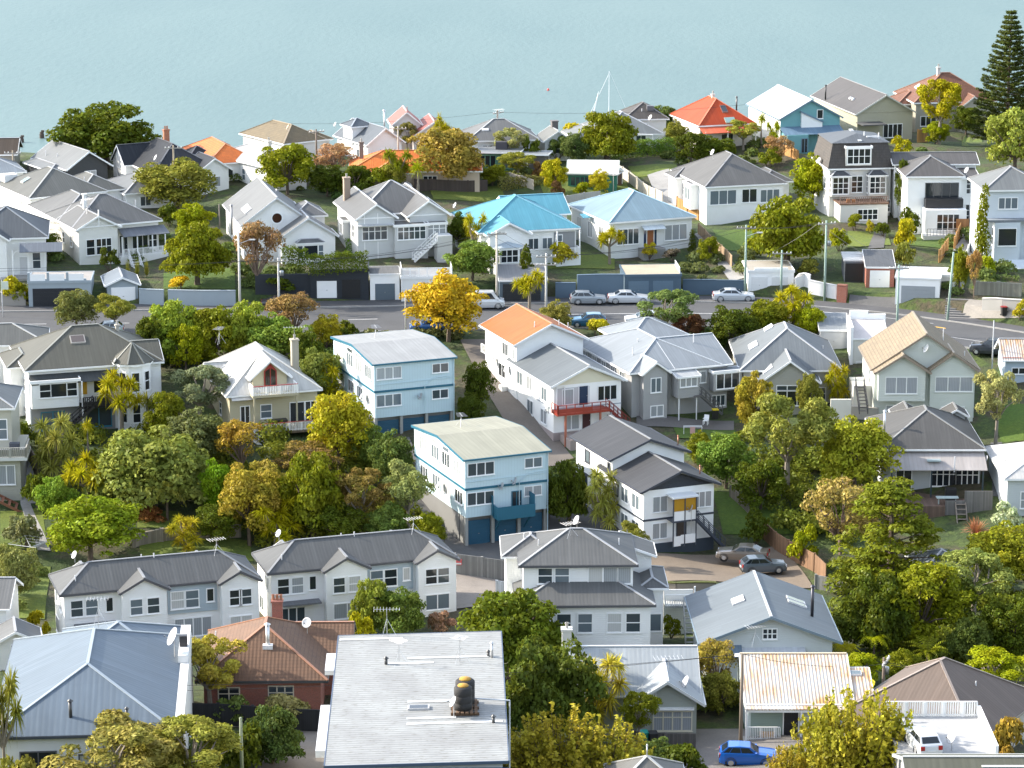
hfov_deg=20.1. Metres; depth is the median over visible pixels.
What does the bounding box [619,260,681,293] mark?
garage
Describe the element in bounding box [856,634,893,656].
fern
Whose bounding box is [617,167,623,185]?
tool shed
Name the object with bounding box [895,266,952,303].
garage
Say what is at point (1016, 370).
window
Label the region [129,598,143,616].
window
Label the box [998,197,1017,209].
window
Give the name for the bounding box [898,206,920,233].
shrub
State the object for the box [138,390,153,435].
palm tree
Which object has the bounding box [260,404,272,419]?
window
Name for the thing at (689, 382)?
window
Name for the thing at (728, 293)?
parked car
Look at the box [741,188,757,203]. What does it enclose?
window
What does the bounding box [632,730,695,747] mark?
fence
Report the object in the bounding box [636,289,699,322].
tree
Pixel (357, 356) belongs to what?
window
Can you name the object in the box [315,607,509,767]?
flat roofed building
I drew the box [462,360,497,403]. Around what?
tree
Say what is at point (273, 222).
round window frame
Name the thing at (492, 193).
lawn
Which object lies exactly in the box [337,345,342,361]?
window
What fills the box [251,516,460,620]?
townhouse
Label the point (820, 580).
water tank
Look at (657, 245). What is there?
power line
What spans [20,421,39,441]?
shrub
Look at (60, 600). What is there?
window
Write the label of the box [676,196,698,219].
fence
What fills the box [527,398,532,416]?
window
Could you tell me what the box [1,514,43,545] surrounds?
shrub
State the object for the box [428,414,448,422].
garage door
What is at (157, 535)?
retaining wall
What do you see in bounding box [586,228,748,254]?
power line
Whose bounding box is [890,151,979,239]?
house
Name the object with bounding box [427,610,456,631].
shrub
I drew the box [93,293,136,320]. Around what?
tree
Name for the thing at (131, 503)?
shrub
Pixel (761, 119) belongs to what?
palm tree
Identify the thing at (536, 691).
tree
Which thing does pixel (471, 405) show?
tree
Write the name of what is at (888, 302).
driveway
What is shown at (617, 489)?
window
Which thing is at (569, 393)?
window
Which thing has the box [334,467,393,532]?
tree
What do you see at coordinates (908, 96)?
house
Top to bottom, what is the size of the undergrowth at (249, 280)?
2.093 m
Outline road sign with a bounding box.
[1,280,7,316]
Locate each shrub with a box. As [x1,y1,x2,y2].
[0,754,36,767]
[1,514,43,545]
[2,275,27,295]
[12,283,28,300]
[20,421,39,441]
[20,472,46,510]
[26,610,43,625]
[41,621,50,634]
[99,246,120,270]
[121,498,144,511]
[134,506,166,522]
[157,203,177,226]
[168,275,188,288]
[213,694,248,721]
[217,721,263,767]
[264,693,310,722]
[266,277,295,291]
[339,319,359,334]
[350,611,376,634]
[367,167,400,187]
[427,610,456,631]
[492,163,505,181]
[519,243,534,268]
[521,135,540,151]
[531,161,544,177]
[547,135,564,159]
[550,180,564,192]
[550,241,577,264]
[560,122,578,132]
[572,182,588,193]
[586,318,609,335]
[641,242,657,259]
[661,248,680,261]
[661,743,707,767]
[663,614,682,638]
[687,229,695,252]
[738,506,769,543]
[757,145,781,166]
[786,523,818,563]
[797,258,819,276]
[829,228,851,250]
[847,213,861,230]
[866,219,873,233]
[872,222,890,235]
[891,135,913,151]
[893,217,916,245]
[893,241,916,265]
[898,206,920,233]
[925,128,945,143]
[973,183,991,255]
[982,255,996,273]
[990,500,1023,527]
[993,716,1023,752]
[1012,299,1023,319]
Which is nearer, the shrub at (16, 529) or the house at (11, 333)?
the shrub at (16, 529)
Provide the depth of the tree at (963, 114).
407.37 m
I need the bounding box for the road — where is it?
[0,302,1023,346]
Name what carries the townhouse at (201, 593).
on the ground at (954, 534)
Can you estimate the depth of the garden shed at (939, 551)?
251.36 m
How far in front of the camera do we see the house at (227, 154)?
375.38 m
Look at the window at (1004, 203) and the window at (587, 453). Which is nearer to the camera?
the window at (587, 453)
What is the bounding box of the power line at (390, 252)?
[305,233,483,259]
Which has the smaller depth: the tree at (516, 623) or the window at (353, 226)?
the tree at (516, 623)
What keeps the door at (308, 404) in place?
in the villa at (267, 383)
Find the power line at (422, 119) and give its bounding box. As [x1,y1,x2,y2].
[290,112,492,123]
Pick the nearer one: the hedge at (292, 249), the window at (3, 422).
the window at (3, 422)
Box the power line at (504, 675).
[187,654,738,690]
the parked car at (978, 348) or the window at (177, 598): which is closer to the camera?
the window at (177, 598)
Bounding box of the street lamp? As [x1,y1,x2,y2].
[237,231,254,301]
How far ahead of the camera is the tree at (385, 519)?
260.95 m
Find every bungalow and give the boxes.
[333,173,451,262]
[349,138,482,191]
[451,192,592,274]
[568,188,696,260]
[583,317,741,419]
[684,570,842,680]
[728,321,841,416]
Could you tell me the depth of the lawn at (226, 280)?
329.33 m
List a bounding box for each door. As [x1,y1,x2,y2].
[19,256,27,273]
[32,288,79,306]
[111,287,135,300]
[119,235,127,252]
[240,405,249,422]
[265,368,269,385]
[271,368,275,384]
[289,401,304,421]
[305,400,315,419]
[317,281,336,297]
[375,284,394,299]
[378,419,398,434]
[403,417,423,431]
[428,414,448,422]
[468,518,489,544]
[495,519,515,540]
[503,284,540,300]
[511,490,521,505]
[521,512,541,532]
[578,385,588,404]
[581,413,590,428]
[617,172,622,183]
[628,281,648,293]
[646,230,653,245]
[653,281,672,291]
[676,522,686,535]
[751,277,767,290]
[772,277,787,285]
[782,713,798,734]
[801,138,807,152]
[824,332,843,348]
[870,270,889,286]
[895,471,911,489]
[901,285,934,302]
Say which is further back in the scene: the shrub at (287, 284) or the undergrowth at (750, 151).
the undergrowth at (750, 151)
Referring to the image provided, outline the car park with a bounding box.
[651,547,810,587]
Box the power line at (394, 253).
[284,232,500,259]
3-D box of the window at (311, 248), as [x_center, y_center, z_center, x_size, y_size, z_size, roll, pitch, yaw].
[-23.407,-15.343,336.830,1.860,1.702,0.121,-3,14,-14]
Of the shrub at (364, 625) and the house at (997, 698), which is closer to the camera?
the house at (997, 698)
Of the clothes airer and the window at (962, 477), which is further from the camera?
the clothes airer
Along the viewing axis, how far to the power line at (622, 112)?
393.01 m
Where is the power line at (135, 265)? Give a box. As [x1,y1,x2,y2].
[0,260,257,268]
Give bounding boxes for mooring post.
[39,130,43,137]
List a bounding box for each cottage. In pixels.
[536,120,569,160]
[561,622,705,734]
[733,652,873,740]
[994,338,1023,382]
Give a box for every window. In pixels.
[0,419,7,439]
[0,465,15,485]
[19,199,22,210]
[19,751,56,767]
[32,252,40,268]
[39,383,51,399]
[41,410,64,431]
[51,382,66,398]
[55,590,57,603]
[56,614,59,632]
[59,598,61,613]
[62,231,64,243]
[66,382,78,397]
[69,235,72,247]
[70,599,84,618]
[78,754,112,767]
[85,598,99,617]
[86,239,95,256]
[86,407,111,426]
[93,381,102,393]
[96,237,111,255]
[105,597,114,612]
[117,167,120,176]
[119,372,126,391]
[124,404,127,423]
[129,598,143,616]
[131,372,140,392]
[132,235,148,249]
[132,404,141,423]
[140,196,150,206]
[144,370,150,391]
[146,596,160,614]
[148,234,157,247]
[170,590,185,610]
[174,615,211,636]
[185,589,200,608]
[206,588,214,602]
[209,176,221,187]
[218,687,239,699]
[219,400,221,416]
[229,589,241,606]
[229,614,252,623]
[239,588,252,605]
[242,168,245,180]
[259,567,262,582]
[259,592,263,612]
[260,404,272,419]
[264,574,268,591]
[268,685,293,705]
[272,213,281,222]
[277,578,289,596]
[283,606,305,620]
[291,576,304,594]
[303,245,317,258]
[309,575,317,590]
[318,244,323,258]
[332,577,346,594]
[333,602,357,620]
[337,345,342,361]
[338,373,344,387]
[339,221,341,235]
[345,127,349,136]
[346,346,352,354]
[346,352,352,368]
[347,378,354,393]
[348,575,360,593]
[352,223,354,238]
[355,352,360,360]
[355,358,361,374]
[356,384,362,400]
[362,226,387,240]
[365,363,371,381]
[365,391,372,407]
[370,569,383,583]
[376,366,401,380]
[376,393,401,407]
[384,568,398,587]
[397,226,425,240]
[402,567,410,581]
[419,434,426,453]
[420,464,427,479]
[423,176,436,178]
[425,568,436,585]
[425,592,449,611]
[428,225,445,238]
[431,438,438,447]
[431,444,438,462]
[432,362,448,373]
[432,388,448,399]
[432,472,439,490]
[437,567,450,584]
[441,451,449,469]
[442,444,449,454]
[442,479,450,497]
[453,458,461,477]
[454,488,462,506]
[467,461,494,477]
[467,490,494,506]
[480,155,495,167]
[498,361,505,379]
[500,249,518,263]
[502,341,507,357]
[511,348,515,361]
[517,370,522,386]
[524,456,541,468]
[524,484,541,497]
[526,375,531,392]
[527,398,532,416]
[528,238,538,249]
[537,568,552,584]
[540,385,546,403]
[540,407,546,425]
[542,237,552,249]
[554,568,569,581]
[555,234,562,241]
[556,613,571,626]
[562,388,573,405]
[563,415,579,430]
[570,176,607,186]
[576,216,581,233]
[576,613,593,633]
[584,449,589,463]
[587,221,592,238]
[588,568,603,581]
[594,455,605,473]
[597,225,602,241]
[597,384,617,401]
[602,567,617,581]
[606,613,622,633]
[613,483,618,496]
[617,228,638,245]
[617,567,631,584]
[619,370,624,381]
[620,485,628,504]
[620,512,627,531]
[625,613,640,633]
[631,492,639,511]
[631,519,638,525]
[636,136,645,142]
[650,377,661,393]
[650,405,663,417]
[650,613,661,632]
[652,496,668,513]
[652,522,667,539]
[652,711,692,731]
[664,223,687,241]
[680,377,697,387]
[683,185,689,200]
[695,490,711,508]
[698,370,706,383]
[709,189,736,205]
[711,394,725,407]
[716,372,739,389]
[721,133,733,142]
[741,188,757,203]
[760,189,779,202]
[762,628,777,640]
[776,385,796,391]
[776,390,799,406]
[817,109,822,118]
[819,387,825,400]
[832,177,848,194]
[847,148,870,164]
[851,176,862,192]
[857,209,877,220]
[869,177,885,193]
[883,123,902,137]
[884,377,917,394]
[887,200,890,212]
[920,116,936,126]
[925,183,958,197]
[929,471,956,486]
[934,377,972,392]
[936,214,959,230]
[956,471,978,484]
[965,180,971,194]
[965,204,970,219]
[991,226,993,245]
[997,228,1016,246]
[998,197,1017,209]
[1011,367,1023,374]
[1020,491,1023,508]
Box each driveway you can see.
[397,437,459,542]
[445,514,578,559]
[456,574,504,608]
[461,339,572,465]
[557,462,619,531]
[849,294,896,307]
[963,299,1023,317]
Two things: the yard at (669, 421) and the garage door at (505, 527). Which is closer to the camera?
the garage door at (505, 527)
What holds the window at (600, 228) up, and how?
in the bungalow at (640, 219)
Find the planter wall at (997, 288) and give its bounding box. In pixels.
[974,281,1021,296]
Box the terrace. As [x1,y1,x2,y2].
[400,261,451,300]
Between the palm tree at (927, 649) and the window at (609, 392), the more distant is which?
the window at (609, 392)
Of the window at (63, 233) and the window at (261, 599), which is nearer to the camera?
the window at (261, 599)
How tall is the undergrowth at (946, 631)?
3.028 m
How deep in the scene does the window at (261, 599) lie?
244.29 m
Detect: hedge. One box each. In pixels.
[280,245,309,267]
[302,249,368,275]
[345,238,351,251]
[496,174,544,190]
[609,136,676,159]
[978,273,1019,281]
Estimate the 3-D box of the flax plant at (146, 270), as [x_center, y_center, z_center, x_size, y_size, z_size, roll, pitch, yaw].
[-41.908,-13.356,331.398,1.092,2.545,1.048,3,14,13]
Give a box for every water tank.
[454,683,471,711]
[455,676,474,703]
[814,574,842,591]
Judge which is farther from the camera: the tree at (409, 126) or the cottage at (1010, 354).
the tree at (409, 126)
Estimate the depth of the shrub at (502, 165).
374.85 m
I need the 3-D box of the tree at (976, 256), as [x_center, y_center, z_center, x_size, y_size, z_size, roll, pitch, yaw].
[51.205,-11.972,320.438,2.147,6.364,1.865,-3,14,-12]
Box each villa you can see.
[0,205,61,280]
[27,189,169,267]
[199,326,322,444]
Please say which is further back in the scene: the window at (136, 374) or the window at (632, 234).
the window at (632, 234)
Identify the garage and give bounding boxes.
[27,271,94,306]
[100,267,140,300]
[255,261,368,299]
[369,266,400,299]
[495,263,547,300]
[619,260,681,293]
[742,260,794,291]
[817,312,847,348]
[846,310,885,364]
[862,249,895,287]
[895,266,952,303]
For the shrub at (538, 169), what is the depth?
375.44 m
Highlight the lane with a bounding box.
[254,731,323,767]
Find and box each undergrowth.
[0,542,48,609]
[26,421,236,503]
[47,233,237,261]
[144,419,428,547]
[166,326,347,371]
[188,731,238,750]
[229,173,304,189]
[229,261,307,287]
[317,184,342,198]
[328,326,464,348]
[508,157,567,175]
[548,458,575,480]
[636,137,769,164]
[678,246,761,278]
[694,326,817,348]
[697,676,738,712]
[733,428,880,543]
[782,745,809,766]
[822,549,1023,682]
[916,146,927,151]
[938,226,1017,295]
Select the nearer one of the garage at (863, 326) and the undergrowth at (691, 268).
the garage at (863, 326)
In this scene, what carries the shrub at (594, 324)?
on the ground at (954, 534)
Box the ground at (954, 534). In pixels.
[0,128,1023,767]
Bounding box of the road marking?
[617,313,715,313]
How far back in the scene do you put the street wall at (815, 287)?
326.50 m
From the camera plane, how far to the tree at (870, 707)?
191.90 m
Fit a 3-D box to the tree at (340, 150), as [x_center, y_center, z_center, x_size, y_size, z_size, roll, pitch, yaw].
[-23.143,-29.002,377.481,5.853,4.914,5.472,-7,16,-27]
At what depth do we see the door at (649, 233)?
341.54 m
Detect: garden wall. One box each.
[663,581,715,590]
[851,406,878,419]
[982,297,1023,310]
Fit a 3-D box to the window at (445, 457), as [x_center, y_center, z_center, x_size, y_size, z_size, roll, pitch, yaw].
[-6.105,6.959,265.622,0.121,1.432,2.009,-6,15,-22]
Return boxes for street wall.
[0,292,25,305]
[139,288,163,304]
[168,289,235,305]
[555,282,575,297]
[577,274,623,296]
[683,279,746,294]
[794,273,810,288]
[808,279,836,298]
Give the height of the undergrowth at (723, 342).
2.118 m
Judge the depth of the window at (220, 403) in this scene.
290.14 m
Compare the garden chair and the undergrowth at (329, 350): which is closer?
the garden chair
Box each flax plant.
[133,260,139,274]
[143,261,148,276]
[960,516,988,534]
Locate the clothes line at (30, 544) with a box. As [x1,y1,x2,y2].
[10,535,49,550]
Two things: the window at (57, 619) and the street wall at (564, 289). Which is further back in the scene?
the street wall at (564, 289)
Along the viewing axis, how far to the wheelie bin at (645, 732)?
205.68 m
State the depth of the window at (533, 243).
336.08 m
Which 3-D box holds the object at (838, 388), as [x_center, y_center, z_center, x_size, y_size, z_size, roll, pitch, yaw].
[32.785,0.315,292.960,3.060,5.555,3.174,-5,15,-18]
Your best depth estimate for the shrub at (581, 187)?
367.43 m
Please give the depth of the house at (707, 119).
396.36 m
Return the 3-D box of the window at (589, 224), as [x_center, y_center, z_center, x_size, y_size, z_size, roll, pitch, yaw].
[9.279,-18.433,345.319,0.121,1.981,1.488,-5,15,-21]
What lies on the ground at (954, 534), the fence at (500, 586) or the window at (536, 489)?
the fence at (500, 586)
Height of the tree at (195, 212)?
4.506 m
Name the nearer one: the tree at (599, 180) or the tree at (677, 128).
the tree at (599, 180)
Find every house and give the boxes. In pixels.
[0,137,22,163]
[0,157,26,181]
[0,166,125,213]
[0,320,163,434]
[0,322,49,382]
[0,383,30,511]
[0,577,23,623]
[23,140,113,178]
[107,172,174,208]
[110,126,232,194]
[182,136,242,180]
[194,594,356,708]
[222,177,339,264]
[234,137,306,189]
[239,120,333,159]
[333,110,405,157]
[386,105,451,149]
[461,109,539,147]
[477,141,552,170]
[479,303,629,450]
[499,515,668,644]
[561,110,663,150]
[569,415,725,551]
[621,101,669,139]
[665,149,793,224]
[669,91,755,147]
[746,84,843,153]
[810,76,916,138]
[814,129,893,223]
[830,311,980,424]
[839,657,1023,747]
[865,401,992,522]
[890,64,997,134]
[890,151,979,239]
[892,753,1023,767]
[967,165,1023,268]
[985,442,1023,515]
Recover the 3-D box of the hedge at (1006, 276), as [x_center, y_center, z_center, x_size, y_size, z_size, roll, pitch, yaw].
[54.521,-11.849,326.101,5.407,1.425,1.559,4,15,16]
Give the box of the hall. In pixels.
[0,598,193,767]
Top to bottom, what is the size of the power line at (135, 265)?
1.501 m
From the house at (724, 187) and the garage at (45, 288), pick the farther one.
the house at (724, 187)
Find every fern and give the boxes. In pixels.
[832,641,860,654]
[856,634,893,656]
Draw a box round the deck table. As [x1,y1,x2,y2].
[936,496,958,503]
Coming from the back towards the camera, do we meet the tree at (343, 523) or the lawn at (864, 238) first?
the lawn at (864, 238)
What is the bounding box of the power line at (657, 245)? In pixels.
[574,227,734,254]
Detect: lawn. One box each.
[0,508,45,550]
[18,566,50,618]
[137,511,180,527]
[139,538,252,560]
[163,268,234,288]
[430,185,503,201]
[539,181,627,195]
[544,252,614,268]
[628,164,676,176]
[673,427,741,441]
[712,229,770,253]
[714,491,794,533]
[848,231,890,247]
[909,237,953,248]
[962,135,982,145]
[995,404,1023,441]
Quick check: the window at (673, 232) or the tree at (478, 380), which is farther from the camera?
the window at (673, 232)
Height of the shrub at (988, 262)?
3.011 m
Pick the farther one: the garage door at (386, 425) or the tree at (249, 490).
the garage door at (386, 425)
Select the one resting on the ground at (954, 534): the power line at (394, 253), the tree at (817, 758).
the tree at (817, 758)
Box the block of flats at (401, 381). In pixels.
[330,325,456,434]
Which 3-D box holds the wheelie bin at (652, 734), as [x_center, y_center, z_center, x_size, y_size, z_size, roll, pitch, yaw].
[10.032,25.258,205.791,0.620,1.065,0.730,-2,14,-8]
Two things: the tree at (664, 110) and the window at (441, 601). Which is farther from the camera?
the tree at (664, 110)
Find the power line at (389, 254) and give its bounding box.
[289,232,504,259]
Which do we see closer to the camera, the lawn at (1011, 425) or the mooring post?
the lawn at (1011, 425)
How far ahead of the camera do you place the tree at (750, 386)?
285.90 m
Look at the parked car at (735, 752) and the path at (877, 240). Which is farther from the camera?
the path at (877, 240)
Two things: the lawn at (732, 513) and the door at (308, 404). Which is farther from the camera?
the door at (308, 404)
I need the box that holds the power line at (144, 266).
[23,260,262,270]
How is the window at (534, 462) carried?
in the block of flats at (488, 477)
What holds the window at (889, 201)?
in the house at (856, 165)
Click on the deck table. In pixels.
(947, 497)
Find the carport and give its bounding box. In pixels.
[841,252,864,281]
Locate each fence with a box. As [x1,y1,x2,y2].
[29,445,37,474]
[192,702,319,730]
[414,178,487,191]
[454,552,504,580]
[495,580,504,592]
[502,172,533,189]
[565,191,599,202]
[620,166,662,201]
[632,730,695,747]
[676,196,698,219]
[698,223,731,266]
[729,485,749,512]
[762,524,826,575]
[778,144,798,160]
[917,129,927,142]
[938,238,948,262]
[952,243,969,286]
[954,222,960,248]
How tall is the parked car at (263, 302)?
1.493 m
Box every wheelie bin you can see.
[640,729,648,740]
[648,730,657,742]
[711,408,718,418]
[1000,306,1007,315]
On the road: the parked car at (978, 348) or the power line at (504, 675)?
the parked car at (978, 348)
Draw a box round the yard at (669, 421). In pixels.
[636,416,733,429]
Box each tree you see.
[0,543,41,594]
[0,664,24,766]
[28,411,82,478]
[31,475,80,521]
[37,708,180,767]
[42,494,147,560]
[45,100,162,168]
[46,232,61,258]
[53,288,99,325]
[61,450,106,505]
[80,416,93,451]
[80,424,214,510]
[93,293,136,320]
[95,368,146,428]
[131,156,217,210]
[132,728,186,767]
[135,314,171,364]
[135,714,243,767]
[137,298,205,366]
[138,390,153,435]
[142,391,186,436]
[144,468,185,520]
[159,221,233,284]
[159,405,227,459]
[164,514,204,552]
[166,323,204,369]
[170,364,230,414]
[171,202,216,227]
[187,304,243,360]
[191,633,247,702]
[193,501,240,544]
[197,457,237,503]
[214,418,263,467]
[217,462,281,546]
[227,299,267,350]
[232,219,286,275]
[242,311,312,356]
[242,704,305,763]
[249,458,292,490]
[250,493,303,544]
[255,143,316,194]
[264,291,319,327]
[271,438,344,470]
[275,450,344,537]
[287,329,324,368]
[299,346,343,394]
[305,390,373,471]
[307,164,342,195]
[308,500,365,535]
[310,314,344,346]
[313,142,358,166]
[318,357,342,402]
[333,165,376,192]
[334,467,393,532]
[347,578,394,629]
[349,422,388,464]
[363,500,414,531]
[367,428,413,479]
[371,586,426,633]
[379,160,406,183]
[381,458,435,528]
[382,147,413,177]
[393,121,417,149]
[398,268,489,341]
[406,126,484,179]
[409,160,425,190]
[409,512,447,539]
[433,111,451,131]
[442,239,501,280]
[447,211,473,248]
[455,587,576,679]
[457,391,486,418]
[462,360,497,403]
[463,210,488,240]
[480,164,508,185]
[492,127,529,148]
[496,152,536,172]
[503,719,556,767]
[505,634,609,742]
[510,701,617,767]
[512,267,548,308]
[539,158,568,188]
[539,299,573,325]
[546,459,588,524]
[548,473,555,518]
[560,132,589,159]
[563,714,655,767]
[578,110,638,159]
[581,465,619,530]
[582,651,630,727]
[588,168,610,192]
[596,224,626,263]
[617,691,662,741]
[621,520,650,540]
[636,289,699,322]
[636,736,675,760]
[654,105,675,127]
[663,119,688,151]
[670,313,706,333]
[673,131,708,161]
[684,429,714,466]
[695,432,758,488]
[696,236,720,262]
[698,636,738,675]
[700,135,736,156]
[702,670,739,714]
[705,304,760,351]
[725,119,761,149]
[731,459,788,509]
[734,370,775,431]
[737,298,791,328]
[743,194,827,260]
[743,392,838,496]
[757,110,766,147]
[763,135,794,156]
[765,119,780,143]
[765,741,809,767]
[772,283,815,324]
[788,152,823,204]
[790,687,871,767]
[791,302,826,333]
[795,372,823,408]
[800,476,882,554]
[812,414,906,484]
[814,679,913,767]
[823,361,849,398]
[825,476,950,584]
[832,597,868,647]
[836,570,915,655]
[848,652,881,680]
[871,702,912,766]
[874,561,978,650]
[880,648,920,679]
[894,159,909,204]
[905,634,949,660]
[916,78,961,144]
[922,120,951,143]
[928,576,980,616]
[937,547,1014,613]
[943,615,994,666]
[949,105,983,134]
[951,244,969,288]
[964,10,1023,140]
[964,520,1023,589]
[965,248,983,297]
[966,644,1023,681]
[972,369,1023,444]
[979,592,1023,657]
[984,106,1023,167]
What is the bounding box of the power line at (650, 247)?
[577,227,738,254]
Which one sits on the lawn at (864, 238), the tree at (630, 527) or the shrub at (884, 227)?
the shrub at (884, 227)
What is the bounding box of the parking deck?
[886,701,998,767]
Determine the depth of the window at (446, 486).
266.38 m
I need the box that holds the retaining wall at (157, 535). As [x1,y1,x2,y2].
[132,524,240,547]
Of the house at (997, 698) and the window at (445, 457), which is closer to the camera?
the house at (997, 698)
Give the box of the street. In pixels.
[685,729,813,767]
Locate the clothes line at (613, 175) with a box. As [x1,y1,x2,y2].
[599,170,627,191]
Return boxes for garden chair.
[703,414,708,424]
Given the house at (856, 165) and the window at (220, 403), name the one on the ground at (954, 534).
the house at (856, 165)
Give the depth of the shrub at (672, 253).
338.35 m
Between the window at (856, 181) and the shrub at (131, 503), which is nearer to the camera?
the shrub at (131, 503)
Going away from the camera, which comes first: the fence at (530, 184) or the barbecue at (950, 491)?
the barbecue at (950, 491)
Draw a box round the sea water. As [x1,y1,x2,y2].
[0,0,1023,153]
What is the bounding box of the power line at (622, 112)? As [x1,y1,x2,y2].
[508,105,736,113]
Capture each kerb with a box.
[0,301,1023,332]
[310,326,968,348]
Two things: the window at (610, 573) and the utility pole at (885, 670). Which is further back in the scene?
the window at (610, 573)
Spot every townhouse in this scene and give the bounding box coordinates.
[48,537,262,641]
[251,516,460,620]
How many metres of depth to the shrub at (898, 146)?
387.85 m
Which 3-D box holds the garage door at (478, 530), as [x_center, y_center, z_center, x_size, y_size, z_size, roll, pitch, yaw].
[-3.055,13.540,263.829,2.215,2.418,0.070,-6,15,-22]
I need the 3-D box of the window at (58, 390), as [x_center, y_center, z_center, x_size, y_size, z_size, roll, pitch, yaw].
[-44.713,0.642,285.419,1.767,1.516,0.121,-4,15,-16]
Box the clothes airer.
[684,425,701,433]
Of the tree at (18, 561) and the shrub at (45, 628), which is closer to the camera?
the shrub at (45, 628)
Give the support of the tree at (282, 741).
on the ground at (954, 534)
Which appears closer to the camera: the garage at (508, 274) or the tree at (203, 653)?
the tree at (203, 653)
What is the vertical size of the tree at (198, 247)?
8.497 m
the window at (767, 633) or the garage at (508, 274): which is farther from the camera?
the garage at (508, 274)
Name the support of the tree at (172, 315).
on the ground at (954, 534)
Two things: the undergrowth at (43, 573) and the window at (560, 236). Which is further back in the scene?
the window at (560, 236)
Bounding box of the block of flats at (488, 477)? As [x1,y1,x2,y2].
[411,412,551,545]
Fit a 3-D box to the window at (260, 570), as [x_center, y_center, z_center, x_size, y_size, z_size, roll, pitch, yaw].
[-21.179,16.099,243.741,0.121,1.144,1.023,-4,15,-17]
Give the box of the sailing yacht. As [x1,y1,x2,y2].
[591,74,624,112]
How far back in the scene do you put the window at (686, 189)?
359.99 m
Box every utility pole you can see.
[4,150,20,161]
[164,145,181,205]
[239,717,243,767]
[268,258,287,296]
[309,129,323,166]
[390,126,405,149]
[487,231,506,295]
[536,253,555,306]
[737,225,762,290]
[739,653,743,740]
[772,250,791,292]
[818,220,835,300]
[882,655,889,682]
[889,265,908,320]
[946,252,954,319]
[991,320,994,381]
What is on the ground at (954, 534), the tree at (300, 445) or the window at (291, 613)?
the tree at (300, 445)
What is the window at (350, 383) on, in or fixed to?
in the block of flats at (401, 381)
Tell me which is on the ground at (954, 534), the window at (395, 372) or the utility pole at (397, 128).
the utility pole at (397, 128)
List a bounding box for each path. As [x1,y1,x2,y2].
[20,461,37,503]
[21,503,50,550]
[647,169,679,208]
[695,233,743,279]
[868,220,887,248]
[953,233,971,288]
[991,442,1001,495]
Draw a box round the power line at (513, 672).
[187,654,737,685]
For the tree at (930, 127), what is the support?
on the ground at (954, 534)
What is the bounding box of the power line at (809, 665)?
[744,654,880,666]
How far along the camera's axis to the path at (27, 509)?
266.79 m
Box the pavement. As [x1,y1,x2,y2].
[0,295,1023,331]
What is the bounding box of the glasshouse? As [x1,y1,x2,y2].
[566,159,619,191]
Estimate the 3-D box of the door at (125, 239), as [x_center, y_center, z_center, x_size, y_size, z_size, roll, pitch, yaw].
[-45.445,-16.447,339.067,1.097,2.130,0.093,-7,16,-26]
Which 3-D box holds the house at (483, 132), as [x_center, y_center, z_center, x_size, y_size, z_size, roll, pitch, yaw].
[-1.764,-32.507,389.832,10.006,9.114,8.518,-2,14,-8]
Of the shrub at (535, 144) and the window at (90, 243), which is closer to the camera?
the window at (90, 243)
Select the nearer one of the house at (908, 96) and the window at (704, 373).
the window at (704, 373)
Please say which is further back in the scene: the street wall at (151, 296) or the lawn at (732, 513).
the street wall at (151, 296)
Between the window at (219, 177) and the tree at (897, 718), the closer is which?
the tree at (897, 718)
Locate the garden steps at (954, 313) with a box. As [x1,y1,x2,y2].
[945,298,975,318]
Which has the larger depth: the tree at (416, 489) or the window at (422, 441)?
the window at (422, 441)
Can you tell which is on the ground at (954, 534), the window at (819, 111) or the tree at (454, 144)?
the tree at (454, 144)
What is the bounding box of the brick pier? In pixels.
[837,284,847,302]
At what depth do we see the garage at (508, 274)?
326.42 m
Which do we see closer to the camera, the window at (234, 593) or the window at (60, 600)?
the window at (60, 600)
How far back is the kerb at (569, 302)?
322.61 m
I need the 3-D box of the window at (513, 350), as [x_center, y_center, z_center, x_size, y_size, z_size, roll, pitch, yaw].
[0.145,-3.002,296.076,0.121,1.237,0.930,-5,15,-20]
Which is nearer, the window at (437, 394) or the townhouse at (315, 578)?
the townhouse at (315, 578)
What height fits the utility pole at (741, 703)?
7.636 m
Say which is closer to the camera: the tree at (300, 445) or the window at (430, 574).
the window at (430, 574)
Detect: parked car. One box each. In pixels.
[100,320,124,330]
[260,295,302,309]
[409,318,446,331]
[475,290,504,309]
[570,290,605,304]
[570,312,606,327]
[607,289,649,304]
[624,310,661,321]
[712,287,754,301]
[716,543,769,561]
[718,740,776,765]
[739,554,786,574]
[904,726,942,752]
[969,337,997,355]
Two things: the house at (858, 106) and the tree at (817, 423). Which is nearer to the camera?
the tree at (817, 423)
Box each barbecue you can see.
[9,442,19,449]
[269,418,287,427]
[944,487,956,500]
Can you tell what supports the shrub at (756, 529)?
on the ground at (954, 534)
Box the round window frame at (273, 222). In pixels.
[271,212,282,223]
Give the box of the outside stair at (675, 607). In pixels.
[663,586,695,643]

